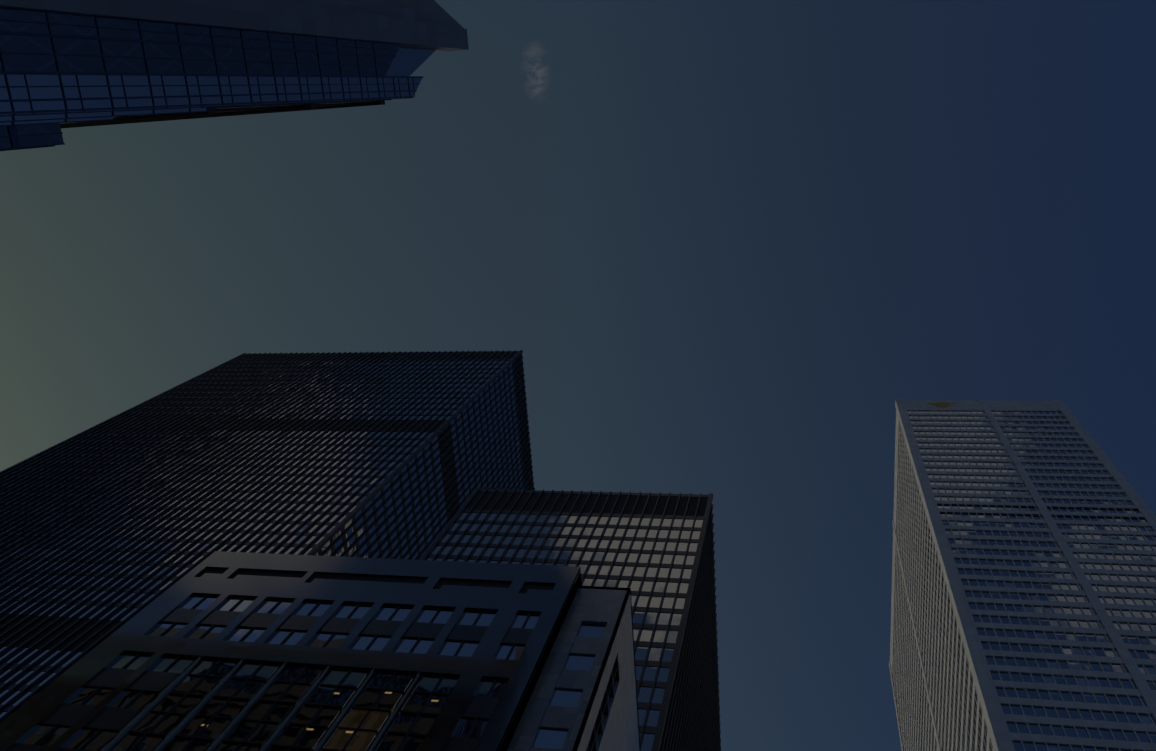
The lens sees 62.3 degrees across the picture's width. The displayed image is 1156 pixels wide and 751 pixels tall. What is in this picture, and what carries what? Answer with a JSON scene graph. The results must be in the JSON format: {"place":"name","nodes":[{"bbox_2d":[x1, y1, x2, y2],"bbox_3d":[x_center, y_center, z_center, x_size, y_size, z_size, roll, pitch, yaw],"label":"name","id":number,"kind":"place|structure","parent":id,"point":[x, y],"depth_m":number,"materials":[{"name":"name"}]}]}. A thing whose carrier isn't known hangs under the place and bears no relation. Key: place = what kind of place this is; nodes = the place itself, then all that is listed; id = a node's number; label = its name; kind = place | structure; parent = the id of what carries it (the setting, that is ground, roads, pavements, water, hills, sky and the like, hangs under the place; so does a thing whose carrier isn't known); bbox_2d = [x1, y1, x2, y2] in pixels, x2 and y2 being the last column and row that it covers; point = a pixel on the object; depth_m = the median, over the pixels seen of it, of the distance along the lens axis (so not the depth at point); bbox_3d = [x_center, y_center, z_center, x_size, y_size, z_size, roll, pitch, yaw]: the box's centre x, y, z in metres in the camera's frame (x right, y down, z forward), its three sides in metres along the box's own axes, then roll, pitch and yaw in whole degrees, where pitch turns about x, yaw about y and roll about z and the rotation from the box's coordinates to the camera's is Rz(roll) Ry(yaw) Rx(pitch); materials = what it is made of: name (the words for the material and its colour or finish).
{"place":"outdoors","nodes":[
{"label":"outdoors","id":0,"kind":"place"},
{"bbox_2d":[0,0,468,150],"bbox_3d":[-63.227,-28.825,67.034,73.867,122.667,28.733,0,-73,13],"label":"skyscraper","id":1,"kind":"structure","parent":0,"point":[73,63],"depth_m":66.45,"materials":[{"name":"glass"}]},
{"bbox_2d":[0,350,534,722],"bbox_3d":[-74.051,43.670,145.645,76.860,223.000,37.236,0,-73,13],"label":"tall tower","id":2,"kind":"structure","parent":0,"point":[110,526],"depth_m":169.64,"materials":[{"name":"brown metal"}]},
{"bbox_2d":[0,551,639,750],"bbox_3d":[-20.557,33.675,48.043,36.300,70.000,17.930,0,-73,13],"label":"granite tower","id":3,"kind":"structure","parent":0,"point":[228,651],"depth_m":64.82,"materials":[{"name":"stone"}]},
{"bbox_2d":[420,488,720,750],"bbox_3d":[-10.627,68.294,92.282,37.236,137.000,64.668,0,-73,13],"label":"tower","id":4,"kind":"structure","parent":0,"point":[655,552],"depth_m":129.19,"materials":[{"name":"brown metal"}]},
{"bbox_2d":[0,0,1155,750],"label":"sky","id":5,"kind":"structure","parent":0,"point":[719,243],"materials":[{"name":"blue"}]},
{"bbox_2d":[889,400,1155,750],"bbox_3d":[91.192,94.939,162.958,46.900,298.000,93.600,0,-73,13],"label":"white tower","id":6,"kind":"structure","parent":0,"point":[1023,606],"depth_m":198.09,"materials":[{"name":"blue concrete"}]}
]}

